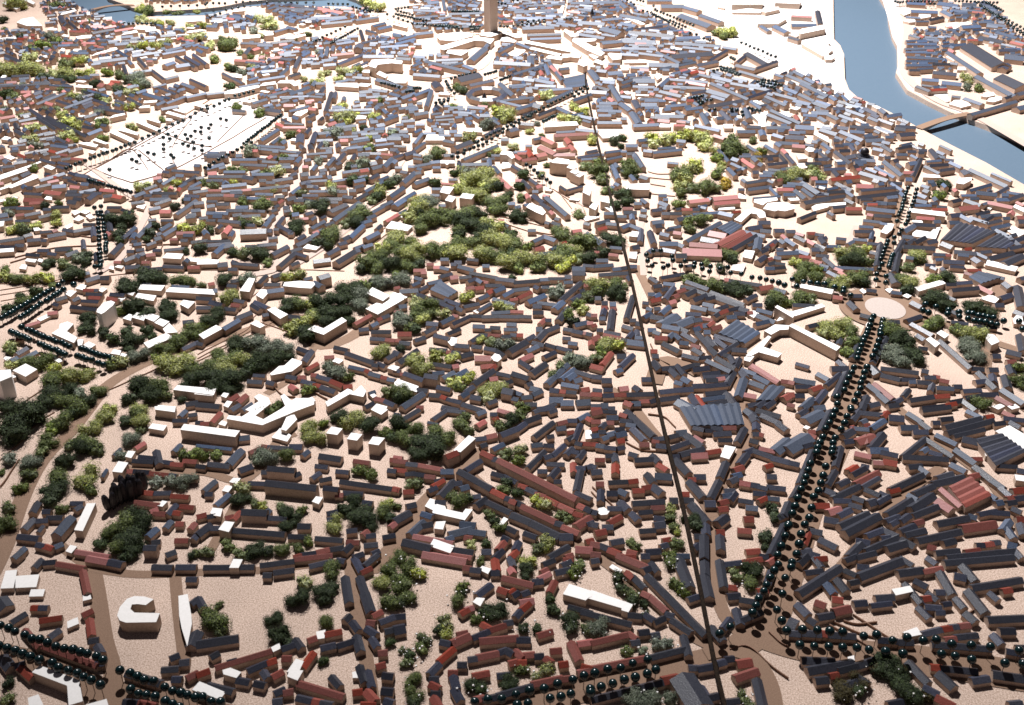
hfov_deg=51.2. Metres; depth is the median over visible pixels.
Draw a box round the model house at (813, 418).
[799,410,825,427]
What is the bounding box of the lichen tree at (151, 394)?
[137,382,161,405]
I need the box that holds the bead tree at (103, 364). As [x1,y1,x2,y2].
[100,361,106,370]
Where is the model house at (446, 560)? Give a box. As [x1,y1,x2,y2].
[421,551,467,568]
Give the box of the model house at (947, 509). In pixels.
[933,498,955,516]
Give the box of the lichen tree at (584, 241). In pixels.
[567,232,601,250]
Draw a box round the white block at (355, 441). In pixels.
[347,433,362,450]
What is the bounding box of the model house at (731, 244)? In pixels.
[719,232,752,249]
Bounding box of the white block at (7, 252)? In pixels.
[0,248,14,257]
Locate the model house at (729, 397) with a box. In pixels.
[723,391,740,407]
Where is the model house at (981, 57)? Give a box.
[959,43,1011,71]
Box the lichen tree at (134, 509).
[119,503,150,521]
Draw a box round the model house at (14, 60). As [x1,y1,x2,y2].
[3,54,21,65]
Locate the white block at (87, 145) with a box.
[78,142,98,149]
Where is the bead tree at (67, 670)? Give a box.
[63,666,72,676]
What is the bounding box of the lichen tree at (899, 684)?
[890,676,927,703]
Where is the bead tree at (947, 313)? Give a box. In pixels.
[944,311,950,319]
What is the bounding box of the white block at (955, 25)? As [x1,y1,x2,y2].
[945,22,958,28]
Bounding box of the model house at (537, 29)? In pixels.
[522,26,553,33]
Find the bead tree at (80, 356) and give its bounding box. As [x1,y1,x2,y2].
[78,354,85,363]
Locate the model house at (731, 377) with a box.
[724,370,736,389]
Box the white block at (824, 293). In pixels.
[799,284,833,299]
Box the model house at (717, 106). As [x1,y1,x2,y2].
[704,99,743,111]
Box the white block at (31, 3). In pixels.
[24,0,35,7]
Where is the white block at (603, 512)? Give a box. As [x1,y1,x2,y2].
[597,507,609,518]
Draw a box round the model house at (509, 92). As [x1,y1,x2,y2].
[497,82,515,98]
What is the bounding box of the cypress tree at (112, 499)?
[109,492,116,509]
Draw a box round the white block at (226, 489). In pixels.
[222,485,233,495]
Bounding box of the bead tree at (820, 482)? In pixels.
[817,479,824,486]
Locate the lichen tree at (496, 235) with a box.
[491,232,511,245]
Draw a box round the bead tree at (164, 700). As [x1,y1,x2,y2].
[160,696,169,704]
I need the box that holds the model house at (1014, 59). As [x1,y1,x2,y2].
[1004,54,1023,64]
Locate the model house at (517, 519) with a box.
[508,512,532,529]
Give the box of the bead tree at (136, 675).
[132,671,141,688]
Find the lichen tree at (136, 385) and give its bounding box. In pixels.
[125,374,148,398]
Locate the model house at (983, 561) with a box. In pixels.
[941,554,1015,570]
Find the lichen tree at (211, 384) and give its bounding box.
[204,376,226,394]
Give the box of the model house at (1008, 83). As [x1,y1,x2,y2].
[993,74,1023,92]
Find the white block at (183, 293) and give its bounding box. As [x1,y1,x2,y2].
[166,287,215,300]
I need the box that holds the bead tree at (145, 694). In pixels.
[141,690,150,701]
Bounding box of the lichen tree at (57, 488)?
[35,479,71,502]
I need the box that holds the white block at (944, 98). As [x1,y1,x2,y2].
[933,93,948,102]
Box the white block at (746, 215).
[734,208,765,224]
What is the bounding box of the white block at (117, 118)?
[110,113,125,122]
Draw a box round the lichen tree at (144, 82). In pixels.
[127,77,152,87]
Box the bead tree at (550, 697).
[546,693,554,702]
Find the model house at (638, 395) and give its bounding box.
[626,392,654,399]
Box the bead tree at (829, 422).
[826,419,832,426]
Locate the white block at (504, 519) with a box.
[500,517,507,523]
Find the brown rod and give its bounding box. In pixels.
[585,74,726,704]
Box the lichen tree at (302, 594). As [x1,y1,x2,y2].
[283,585,311,608]
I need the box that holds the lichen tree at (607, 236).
[599,231,627,245]
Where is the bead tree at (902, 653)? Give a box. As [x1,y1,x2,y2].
[898,649,907,661]
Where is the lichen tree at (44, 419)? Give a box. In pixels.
[16,405,49,427]
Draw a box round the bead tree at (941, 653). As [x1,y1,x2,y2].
[936,649,946,663]
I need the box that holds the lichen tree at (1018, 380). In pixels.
[1007,373,1023,390]
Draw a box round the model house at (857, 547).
[843,541,865,557]
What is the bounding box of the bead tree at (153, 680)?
[149,676,158,690]
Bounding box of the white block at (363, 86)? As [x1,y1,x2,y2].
[359,83,371,90]
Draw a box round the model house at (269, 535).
[231,528,286,541]
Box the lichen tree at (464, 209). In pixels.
[460,204,478,219]
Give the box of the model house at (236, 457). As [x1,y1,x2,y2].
[225,448,245,469]
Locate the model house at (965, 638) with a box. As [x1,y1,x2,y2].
[952,632,979,643]
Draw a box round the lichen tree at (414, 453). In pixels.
[406,445,429,462]
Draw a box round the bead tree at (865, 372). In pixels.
[861,369,868,375]
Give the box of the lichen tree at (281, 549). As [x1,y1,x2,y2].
[271,542,292,556]
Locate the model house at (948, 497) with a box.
[937,487,962,511]
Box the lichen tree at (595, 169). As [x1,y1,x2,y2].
[586,162,611,176]
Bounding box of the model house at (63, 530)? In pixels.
[51,514,76,542]
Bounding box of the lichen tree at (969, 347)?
[956,339,982,354]
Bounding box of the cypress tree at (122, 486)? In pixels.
[118,481,127,502]
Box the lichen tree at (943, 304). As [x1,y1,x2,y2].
[937,299,958,311]
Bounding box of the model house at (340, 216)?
[330,201,360,225]
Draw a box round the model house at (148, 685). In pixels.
[123,671,164,690]
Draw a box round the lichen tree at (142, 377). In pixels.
[129,374,149,385]
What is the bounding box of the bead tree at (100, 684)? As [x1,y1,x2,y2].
[95,680,105,696]
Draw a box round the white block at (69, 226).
[65,223,72,229]
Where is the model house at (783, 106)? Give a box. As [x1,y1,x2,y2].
[764,95,789,110]
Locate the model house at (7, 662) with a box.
[0,654,14,675]
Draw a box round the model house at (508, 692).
[496,683,533,700]
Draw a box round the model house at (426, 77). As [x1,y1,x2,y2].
[413,73,441,81]
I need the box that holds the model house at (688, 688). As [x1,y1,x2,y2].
[669,672,713,704]
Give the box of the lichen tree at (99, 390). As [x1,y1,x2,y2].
[88,384,109,396]
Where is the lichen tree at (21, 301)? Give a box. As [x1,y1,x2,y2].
[13,295,32,307]
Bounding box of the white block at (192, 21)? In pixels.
[186,19,201,23]
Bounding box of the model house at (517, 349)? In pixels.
[505,339,529,357]
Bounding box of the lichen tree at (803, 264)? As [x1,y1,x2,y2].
[795,259,814,272]
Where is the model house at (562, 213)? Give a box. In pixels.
[544,196,570,220]
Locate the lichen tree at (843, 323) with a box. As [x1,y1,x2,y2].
[830,316,853,330]
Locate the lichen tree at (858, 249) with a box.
[849,244,867,257]
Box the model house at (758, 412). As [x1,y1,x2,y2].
[755,408,780,420]
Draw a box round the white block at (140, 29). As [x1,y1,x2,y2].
[134,27,155,32]
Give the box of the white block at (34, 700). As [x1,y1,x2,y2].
[28,694,42,704]
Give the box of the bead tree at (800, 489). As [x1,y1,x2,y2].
[797,485,804,493]
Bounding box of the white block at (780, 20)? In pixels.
[757,15,786,27]
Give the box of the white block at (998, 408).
[990,404,1004,413]
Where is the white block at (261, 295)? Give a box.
[256,289,267,303]
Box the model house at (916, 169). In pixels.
[910,157,922,181]
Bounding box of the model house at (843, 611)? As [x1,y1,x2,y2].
[830,605,852,619]
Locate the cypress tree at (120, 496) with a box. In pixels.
[117,485,123,504]
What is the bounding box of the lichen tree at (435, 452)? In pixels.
[421,438,447,462]
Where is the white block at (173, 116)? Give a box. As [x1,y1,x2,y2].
[166,111,185,120]
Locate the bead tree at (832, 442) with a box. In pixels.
[829,439,836,445]
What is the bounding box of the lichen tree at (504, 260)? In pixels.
[493,252,522,270]
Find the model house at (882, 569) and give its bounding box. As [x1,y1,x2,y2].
[856,557,905,584]
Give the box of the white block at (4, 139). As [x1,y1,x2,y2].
[1,136,10,143]
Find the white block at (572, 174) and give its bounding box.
[569,170,579,182]
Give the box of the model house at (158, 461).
[152,449,163,468]
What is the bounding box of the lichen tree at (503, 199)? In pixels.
[482,192,510,206]
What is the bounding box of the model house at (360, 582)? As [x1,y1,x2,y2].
[355,575,368,593]
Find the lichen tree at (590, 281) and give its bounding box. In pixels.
[583,276,610,293]
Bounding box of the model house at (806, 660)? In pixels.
[799,656,835,668]
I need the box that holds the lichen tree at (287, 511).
[277,505,303,521]
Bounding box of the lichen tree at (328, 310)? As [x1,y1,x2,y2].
[316,302,340,319]
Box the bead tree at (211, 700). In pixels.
[206,696,215,704]
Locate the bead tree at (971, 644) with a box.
[966,640,976,655]
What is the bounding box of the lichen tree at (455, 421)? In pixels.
[450,417,466,430]
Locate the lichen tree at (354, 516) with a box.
[345,502,374,525]
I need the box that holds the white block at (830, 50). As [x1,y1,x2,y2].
[828,46,832,54]
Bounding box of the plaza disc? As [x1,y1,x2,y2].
[865,297,905,318]
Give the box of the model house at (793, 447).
[783,433,815,457]
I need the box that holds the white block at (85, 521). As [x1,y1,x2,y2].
[74,503,96,538]
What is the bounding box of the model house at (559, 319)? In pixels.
[554,306,570,324]
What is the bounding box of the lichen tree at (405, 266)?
[396,259,415,271]
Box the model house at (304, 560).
[294,553,332,565]
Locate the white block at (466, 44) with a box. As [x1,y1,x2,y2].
[440,37,493,54]
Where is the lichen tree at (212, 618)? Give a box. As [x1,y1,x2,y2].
[197,604,232,631]
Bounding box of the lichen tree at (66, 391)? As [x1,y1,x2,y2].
[55,382,79,397]
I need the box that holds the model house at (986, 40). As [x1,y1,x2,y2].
[977,36,1005,46]
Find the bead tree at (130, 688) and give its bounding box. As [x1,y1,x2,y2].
[125,684,135,698]
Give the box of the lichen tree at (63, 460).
[51,451,78,469]
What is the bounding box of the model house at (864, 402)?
[857,394,870,410]
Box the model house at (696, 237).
[683,221,722,246]
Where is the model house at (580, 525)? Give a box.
[572,515,593,532]
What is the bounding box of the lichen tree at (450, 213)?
[441,207,462,220]
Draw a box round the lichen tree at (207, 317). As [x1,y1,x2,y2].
[198,311,222,326]
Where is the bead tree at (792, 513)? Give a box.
[788,509,796,520]
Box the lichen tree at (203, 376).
[192,366,223,383]
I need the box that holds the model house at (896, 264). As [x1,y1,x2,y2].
[891,252,901,273]
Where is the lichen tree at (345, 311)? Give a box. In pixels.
[335,304,354,319]
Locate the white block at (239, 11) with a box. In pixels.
[232,8,244,14]
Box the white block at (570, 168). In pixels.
[566,165,576,178]
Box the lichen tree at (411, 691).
[402,684,426,704]
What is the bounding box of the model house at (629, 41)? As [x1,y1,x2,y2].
[621,38,655,45]
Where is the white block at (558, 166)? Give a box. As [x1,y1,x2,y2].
[550,158,568,175]
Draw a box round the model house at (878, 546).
[862,535,899,552]
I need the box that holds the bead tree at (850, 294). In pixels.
[848,292,853,297]
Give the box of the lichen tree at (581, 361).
[571,354,593,368]
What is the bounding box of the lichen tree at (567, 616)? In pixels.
[558,608,580,629]
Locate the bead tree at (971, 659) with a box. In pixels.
[967,655,976,667]
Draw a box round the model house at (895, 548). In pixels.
[883,540,908,556]
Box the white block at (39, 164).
[26,161,42,172]
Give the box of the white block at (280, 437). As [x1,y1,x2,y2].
[272,428,291,444]
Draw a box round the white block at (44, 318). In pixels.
[37,315,51,323]
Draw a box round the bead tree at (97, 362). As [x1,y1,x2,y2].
[95,360,101,368]
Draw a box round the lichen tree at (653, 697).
[642,687,662,704]
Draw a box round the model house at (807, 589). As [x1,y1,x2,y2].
[793,564,843,600]
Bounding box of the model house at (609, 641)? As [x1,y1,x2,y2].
[590,632,628,650]
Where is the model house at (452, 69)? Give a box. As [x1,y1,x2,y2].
[424,60,471,74]
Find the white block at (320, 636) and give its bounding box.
[316,630,325,643]
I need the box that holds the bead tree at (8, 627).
[4,623,13,641]
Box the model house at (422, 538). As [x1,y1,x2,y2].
[412,534,454,544]
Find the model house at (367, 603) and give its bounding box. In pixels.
[359,590,375,618]
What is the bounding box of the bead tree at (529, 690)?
[525,685,534,698]
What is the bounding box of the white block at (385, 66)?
[369,59,402,77]
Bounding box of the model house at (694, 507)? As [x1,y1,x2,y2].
[686,501,711,526]
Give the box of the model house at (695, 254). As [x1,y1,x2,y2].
[682,248,721,261]
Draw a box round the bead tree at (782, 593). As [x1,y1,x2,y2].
[778,589,786,606]
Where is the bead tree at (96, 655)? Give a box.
[91,651,101,660]
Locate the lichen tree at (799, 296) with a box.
[789,289,810,303]
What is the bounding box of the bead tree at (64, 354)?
[61,351,68,361]
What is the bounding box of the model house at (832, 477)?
[823,469,838,488]
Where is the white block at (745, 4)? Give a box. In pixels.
[731,0,762,9]
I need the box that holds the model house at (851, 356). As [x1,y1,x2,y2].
[848,336,860,362]
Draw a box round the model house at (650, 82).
[633,79,654,85]
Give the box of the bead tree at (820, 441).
[816,439,823,445]
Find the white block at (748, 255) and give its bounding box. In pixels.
[742,250,754,262]
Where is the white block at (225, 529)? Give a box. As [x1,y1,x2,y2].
[218,521,234,539]
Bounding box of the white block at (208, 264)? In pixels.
[197,259,218,269]
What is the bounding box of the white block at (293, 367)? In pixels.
[270,358,302,380]
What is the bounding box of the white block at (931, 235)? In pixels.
[912,227,939,239]
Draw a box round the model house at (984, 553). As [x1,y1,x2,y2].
[944,548,1016,559]
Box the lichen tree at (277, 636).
[264,622,292,645]
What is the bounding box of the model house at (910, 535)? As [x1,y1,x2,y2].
[903,527,927,540]
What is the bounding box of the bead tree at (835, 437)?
[831,434,838,440]
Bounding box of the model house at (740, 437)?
[733,426,748,446]
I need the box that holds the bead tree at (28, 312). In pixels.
[24,310,30,317]
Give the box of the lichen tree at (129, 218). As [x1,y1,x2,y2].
[113,213,138,225]
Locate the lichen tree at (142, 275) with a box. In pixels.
[132,263,159,283]
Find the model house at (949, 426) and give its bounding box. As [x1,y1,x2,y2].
[941,416,982,430]
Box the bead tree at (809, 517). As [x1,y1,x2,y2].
[805,513,813,522]
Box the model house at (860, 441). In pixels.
[854,433,876,449]
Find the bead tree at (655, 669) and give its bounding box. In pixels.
[651,665,660,679]
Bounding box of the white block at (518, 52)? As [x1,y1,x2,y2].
[509,49,524,58]
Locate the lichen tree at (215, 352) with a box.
[210,347,225,359]
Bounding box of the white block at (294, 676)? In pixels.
[287,669,303,686]
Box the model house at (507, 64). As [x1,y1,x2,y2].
[493,61,530,69]
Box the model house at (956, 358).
[938,339,972,372]
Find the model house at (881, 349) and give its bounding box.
[869,336,889,365]
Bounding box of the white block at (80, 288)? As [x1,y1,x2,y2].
[76,284,86,293]
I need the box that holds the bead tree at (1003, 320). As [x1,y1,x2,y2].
[1000,318,1006,325]
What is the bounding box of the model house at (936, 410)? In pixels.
[919,405,951,415]
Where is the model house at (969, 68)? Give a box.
[944,51,983,76]
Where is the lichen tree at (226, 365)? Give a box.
[218,361,239,370]
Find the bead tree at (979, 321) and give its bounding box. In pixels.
[977,318,982,324]
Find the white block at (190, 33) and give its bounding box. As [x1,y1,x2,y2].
[187,29,202,34]
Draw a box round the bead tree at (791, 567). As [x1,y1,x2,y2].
[787,563,795,577]
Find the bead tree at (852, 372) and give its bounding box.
[848,369,855,375]
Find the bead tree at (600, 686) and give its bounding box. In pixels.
[596,682,605,693]
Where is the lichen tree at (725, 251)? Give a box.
[721,247,739,258]
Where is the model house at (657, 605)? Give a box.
[647,595,669,615]
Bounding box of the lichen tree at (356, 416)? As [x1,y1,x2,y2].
[336,409,366,431]
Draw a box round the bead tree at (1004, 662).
[1000,658,1009,671]
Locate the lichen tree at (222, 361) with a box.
[211,356,232,369]
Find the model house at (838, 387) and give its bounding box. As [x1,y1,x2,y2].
[830,371,847,400]
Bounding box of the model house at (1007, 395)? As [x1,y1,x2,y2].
[998,387,1023,407]
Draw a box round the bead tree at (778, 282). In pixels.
[776,279,781,286]
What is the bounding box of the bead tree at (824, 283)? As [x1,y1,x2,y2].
[822,281,827,286]
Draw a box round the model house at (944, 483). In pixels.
[928,474,965,490]
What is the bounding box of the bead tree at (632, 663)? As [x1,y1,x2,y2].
[628,659,636,671]
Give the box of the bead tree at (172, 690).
[168,686,176,698]
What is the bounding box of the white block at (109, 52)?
[91,48,116,58]
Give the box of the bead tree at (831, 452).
[828,449,835,460]
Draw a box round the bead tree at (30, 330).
[28,327,34,337]
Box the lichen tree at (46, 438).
[36,431,61,450]
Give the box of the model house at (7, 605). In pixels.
[0,596,15,615]
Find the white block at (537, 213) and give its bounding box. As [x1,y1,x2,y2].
[526,203,545,224]
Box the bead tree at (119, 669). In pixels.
[115,665,124,682]
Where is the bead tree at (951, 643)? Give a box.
[947,639,956,655]
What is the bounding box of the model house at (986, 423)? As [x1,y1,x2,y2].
[943,418,995,438]
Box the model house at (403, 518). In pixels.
[391,510,412,526]
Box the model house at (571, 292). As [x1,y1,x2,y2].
[558,281,583,302]
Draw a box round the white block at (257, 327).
[250,320,265,335]
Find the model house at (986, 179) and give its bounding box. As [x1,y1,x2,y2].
[968,168,1009,189]
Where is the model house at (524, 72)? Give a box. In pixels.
[513,63,546,76]
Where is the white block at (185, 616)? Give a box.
[178,594,192,651]
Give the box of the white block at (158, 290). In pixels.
[138,284,165,295]
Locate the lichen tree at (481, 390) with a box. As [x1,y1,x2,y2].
[477,380,496,396]
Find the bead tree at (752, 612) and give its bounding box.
[748,608,756,625]
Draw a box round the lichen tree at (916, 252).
[906,249,928,260]
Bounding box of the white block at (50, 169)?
[44,165,55,174]
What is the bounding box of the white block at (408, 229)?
[386,221,412,234]
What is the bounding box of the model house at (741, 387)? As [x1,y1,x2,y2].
[733,377,748,400]
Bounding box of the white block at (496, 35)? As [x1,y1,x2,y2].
[479,31,501,40]
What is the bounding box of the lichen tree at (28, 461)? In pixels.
[15,453,43,469]
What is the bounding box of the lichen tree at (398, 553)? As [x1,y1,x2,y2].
[388,547,407,565]
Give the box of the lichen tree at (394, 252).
[390,243,411,257]
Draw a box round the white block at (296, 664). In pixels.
[287,659,303,674]
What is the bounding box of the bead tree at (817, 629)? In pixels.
[813,625,821,641]
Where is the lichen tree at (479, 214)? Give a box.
[468,204,489,218]
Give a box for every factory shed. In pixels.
[430,281,457,299]
[563,74,588,90]
[679,402,744,431]
[716,221,742,235]
[718,320,759,347]
[756,384,784,402]
[940,222,995,247]
[947,476,991,513]
[968,271,1000,286]
[974,233,1013,252]
[976,433,1023,471]
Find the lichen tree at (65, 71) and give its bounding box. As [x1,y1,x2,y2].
[53,65,75,81]
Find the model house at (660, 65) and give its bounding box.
[649,63,678,71]
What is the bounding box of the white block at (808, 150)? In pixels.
[805,147,813,155]
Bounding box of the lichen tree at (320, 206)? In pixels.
[308,197,331,215]
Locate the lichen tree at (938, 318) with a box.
[929,315,945,331]
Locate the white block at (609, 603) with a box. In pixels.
[588,590,632,617]
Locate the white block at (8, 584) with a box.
[0,570,18,592]
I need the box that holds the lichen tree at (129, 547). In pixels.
[120,536,147,558]
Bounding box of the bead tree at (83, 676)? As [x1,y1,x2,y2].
[79,672,87,689]
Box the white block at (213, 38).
[207,37,218,42]
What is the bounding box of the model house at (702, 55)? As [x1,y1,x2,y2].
[669,52,713,61]
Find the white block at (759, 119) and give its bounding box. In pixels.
[752,111,767,129]
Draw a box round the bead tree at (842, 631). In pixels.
[838,627,847,642]
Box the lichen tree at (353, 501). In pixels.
[343,492,362,513]
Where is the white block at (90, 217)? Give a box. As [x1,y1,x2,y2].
[86,214,94,221]
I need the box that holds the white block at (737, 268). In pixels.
[732,264,745,273]
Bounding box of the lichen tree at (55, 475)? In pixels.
[44,466,71,486]
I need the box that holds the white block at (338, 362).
[332,358,343,365]
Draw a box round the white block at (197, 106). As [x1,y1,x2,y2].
[194,103,207,112]
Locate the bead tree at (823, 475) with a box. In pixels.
[819,471,827,479]
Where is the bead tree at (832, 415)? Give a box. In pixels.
[829,412,836,419]
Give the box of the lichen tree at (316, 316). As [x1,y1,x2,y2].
[304,307,322,323]
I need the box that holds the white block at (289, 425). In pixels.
[281,415,297,433]
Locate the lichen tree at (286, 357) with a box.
[269,349,297,362]
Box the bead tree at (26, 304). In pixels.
[22,302,28,309]
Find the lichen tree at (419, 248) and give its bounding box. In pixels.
[408,239,428,255]
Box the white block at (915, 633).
[902,627,921,639]
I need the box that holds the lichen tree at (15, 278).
[7,272,25,283]
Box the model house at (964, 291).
[948,286,979,297]
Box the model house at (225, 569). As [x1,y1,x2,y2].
[203,564,255,573]
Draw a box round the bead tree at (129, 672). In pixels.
[125,668,134,684]
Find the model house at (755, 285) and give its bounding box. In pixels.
[728,279,761,290]
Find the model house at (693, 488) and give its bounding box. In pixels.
[685,479,706,501]
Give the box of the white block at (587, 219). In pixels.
[584,216,599,222]
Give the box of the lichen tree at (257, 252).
[247,244,272,260]
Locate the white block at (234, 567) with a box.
[229,559,242,574]
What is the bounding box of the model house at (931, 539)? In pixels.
[913,528,962,547]
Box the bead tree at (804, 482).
[800,479,807,486]
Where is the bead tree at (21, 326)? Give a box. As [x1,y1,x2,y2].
[18,323,24,333]
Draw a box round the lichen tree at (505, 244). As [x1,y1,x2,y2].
[493,235,513,251]
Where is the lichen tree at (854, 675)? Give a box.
[848,670,871,692]
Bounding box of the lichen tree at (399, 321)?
[390,313,413,330]
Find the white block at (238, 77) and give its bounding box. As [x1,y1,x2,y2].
[234,74,242,80]
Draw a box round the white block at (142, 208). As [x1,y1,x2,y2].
[136,204,145,211]
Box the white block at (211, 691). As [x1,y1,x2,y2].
[197,683,225,699]
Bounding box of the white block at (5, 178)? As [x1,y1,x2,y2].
[0,167,27,183]
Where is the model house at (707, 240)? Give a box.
[700,236,719,243]
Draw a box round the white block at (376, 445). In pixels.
[368,437,385,455]
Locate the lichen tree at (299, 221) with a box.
[285,217,305,229]
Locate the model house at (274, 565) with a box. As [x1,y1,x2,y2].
[259,559,294,571]
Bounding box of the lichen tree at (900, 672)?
[881,660,910,689]
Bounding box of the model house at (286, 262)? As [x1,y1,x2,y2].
[276,252,295,270]
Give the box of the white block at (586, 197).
[582,186,591,206]
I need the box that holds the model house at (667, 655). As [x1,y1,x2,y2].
[649,646,685,664]
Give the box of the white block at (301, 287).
[283,281,314,294]
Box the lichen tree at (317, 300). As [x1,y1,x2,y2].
[307,292,330,308]
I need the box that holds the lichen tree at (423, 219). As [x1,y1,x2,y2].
[412,210,440,227]
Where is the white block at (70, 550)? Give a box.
[66,545,77,557]
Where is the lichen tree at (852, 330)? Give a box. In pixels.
[845,323,859,337]
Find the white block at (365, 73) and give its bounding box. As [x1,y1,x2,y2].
[362,70,369,76]
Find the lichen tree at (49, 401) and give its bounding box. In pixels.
[37,394,54,409]
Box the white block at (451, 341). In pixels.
[447,337,456,349]
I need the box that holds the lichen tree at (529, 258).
[520,250,546,264]
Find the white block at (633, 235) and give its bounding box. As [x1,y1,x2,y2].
[629,231,638,241]
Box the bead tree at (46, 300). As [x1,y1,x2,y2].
[43,297,49,304]
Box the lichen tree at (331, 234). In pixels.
[319,224,342,244]
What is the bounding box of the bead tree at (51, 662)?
[47,658,56,667]
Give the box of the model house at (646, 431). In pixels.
[622,409,657,441]
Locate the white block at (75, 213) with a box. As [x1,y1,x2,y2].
[71,210,80,217]
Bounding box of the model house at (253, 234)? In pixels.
[240,229,266,240]
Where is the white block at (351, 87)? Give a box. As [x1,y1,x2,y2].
[334,83,358,91]
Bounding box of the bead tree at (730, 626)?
[726,622,734,639]
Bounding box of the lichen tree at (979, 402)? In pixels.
[967,393,995,409]
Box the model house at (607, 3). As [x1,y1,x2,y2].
[570,1,621,5]
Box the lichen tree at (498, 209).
[487,200,509,215]
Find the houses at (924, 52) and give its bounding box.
[0,0,1023,704]
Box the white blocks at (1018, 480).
[0,0,1023,681]
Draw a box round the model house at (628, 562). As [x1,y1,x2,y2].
[615,553,648,572]
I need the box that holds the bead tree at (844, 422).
[841,419,848,426]
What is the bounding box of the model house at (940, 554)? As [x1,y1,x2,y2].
[932,548,960,559]
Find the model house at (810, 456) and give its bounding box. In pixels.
[795,449,814,485]
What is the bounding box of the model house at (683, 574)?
[674,555,695,591]
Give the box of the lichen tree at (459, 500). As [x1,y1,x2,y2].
[450,492,469,509]
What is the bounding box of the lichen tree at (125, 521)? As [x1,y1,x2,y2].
[104,507,136,532]
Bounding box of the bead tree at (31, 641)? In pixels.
[27,638,35,651]
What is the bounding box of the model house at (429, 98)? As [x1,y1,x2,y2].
[424,89,433,110]
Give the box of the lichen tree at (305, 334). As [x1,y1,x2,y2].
[294,325,317,343]
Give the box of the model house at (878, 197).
[854,191,899,202]
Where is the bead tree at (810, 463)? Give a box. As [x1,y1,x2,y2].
[806,460,814,467]
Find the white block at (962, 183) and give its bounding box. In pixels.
[956,177,971,189]
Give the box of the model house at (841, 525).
[835,511,870,532]
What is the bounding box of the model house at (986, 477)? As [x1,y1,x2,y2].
[970,464,995,485]
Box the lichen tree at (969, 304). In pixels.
[960,298,987,312]
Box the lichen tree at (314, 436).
[300,430,328,445]
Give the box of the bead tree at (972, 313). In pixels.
[970,310,975,318]
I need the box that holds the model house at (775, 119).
[766,113,794,127]
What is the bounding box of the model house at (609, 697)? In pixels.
[590,679,664,704]
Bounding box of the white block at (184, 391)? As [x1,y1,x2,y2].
[173,385,216,401]
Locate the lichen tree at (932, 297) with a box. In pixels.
[919,287,950,306]
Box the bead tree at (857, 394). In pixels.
[854,391,861,397]
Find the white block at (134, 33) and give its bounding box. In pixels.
[121,30,138,36]
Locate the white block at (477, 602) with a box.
[473,597,484,608]
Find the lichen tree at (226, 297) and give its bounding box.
[215,288,242,306]
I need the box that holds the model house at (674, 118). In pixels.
[655,114,683,121]
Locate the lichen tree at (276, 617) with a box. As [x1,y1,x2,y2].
[262,609,284,626]
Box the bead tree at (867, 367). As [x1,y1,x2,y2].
[863,364,870,370]
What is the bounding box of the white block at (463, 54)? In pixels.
[446,50,467,59]
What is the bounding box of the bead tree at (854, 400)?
[851,397,857,404]
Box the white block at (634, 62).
[624,60,645,64]
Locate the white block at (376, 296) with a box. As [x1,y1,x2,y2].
[367,287,389,303]
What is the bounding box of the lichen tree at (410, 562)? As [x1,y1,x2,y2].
[399,554,419,577]
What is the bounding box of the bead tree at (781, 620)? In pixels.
[777,616,786,633]
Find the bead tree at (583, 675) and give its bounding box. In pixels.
[579,671,588,688]
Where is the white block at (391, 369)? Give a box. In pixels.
[387,365,399,374]
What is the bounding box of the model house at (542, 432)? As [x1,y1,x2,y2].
[530,420,555,441]
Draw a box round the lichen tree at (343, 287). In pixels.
[331,279,355,294]
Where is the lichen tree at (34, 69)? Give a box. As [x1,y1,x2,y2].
[25,61,47,75]
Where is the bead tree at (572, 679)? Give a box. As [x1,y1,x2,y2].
[568,675,576,688]
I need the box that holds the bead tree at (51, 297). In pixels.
[47,295,53,304]
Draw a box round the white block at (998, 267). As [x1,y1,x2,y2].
[985,260,1017,274]
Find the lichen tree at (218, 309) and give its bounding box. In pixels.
[208,305,225,323]
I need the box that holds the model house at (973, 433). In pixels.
[950,427,985,441]
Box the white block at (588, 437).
[585,430,591,441]
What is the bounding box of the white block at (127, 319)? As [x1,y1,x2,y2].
[123,314,132,325]
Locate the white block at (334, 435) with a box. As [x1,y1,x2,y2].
[326,426,342,444]
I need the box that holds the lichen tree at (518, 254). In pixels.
[511,248,529,263]
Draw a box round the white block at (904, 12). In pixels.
[900,8,909,16]
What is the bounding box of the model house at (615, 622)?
[580,609,632,630]
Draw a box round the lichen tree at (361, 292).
[349,284,370,300]
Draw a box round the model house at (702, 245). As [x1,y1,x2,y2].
[689,242,717,248]
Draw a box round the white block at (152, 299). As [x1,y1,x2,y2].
[135,293,156,305]
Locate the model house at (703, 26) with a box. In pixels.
[676,13,715,31]
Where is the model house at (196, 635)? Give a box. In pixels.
[185,629,204,651]
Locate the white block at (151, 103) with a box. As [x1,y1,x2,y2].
[143,100,157,105]
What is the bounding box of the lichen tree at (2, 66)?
[0,59,13,76]
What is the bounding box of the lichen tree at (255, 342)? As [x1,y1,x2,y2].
[240,333,272,351]
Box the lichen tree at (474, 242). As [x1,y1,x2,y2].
[461,235,482,248]
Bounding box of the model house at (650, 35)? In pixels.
[628,31,675,40]
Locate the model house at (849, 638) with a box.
[827,632,856,643]
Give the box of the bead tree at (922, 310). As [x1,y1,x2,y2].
[920,307,925,313]
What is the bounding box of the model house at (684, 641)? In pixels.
[679,634,692,660]
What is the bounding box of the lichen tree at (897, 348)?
[883,343,905,356]
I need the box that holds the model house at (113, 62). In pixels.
[92,57,127,66]
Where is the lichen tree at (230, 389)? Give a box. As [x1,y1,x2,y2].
[218,381,243,394]
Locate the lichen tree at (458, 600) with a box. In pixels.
[450,592,465,609]
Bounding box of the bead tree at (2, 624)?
[0,621,4,638]
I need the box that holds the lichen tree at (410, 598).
[397,590,418,604]

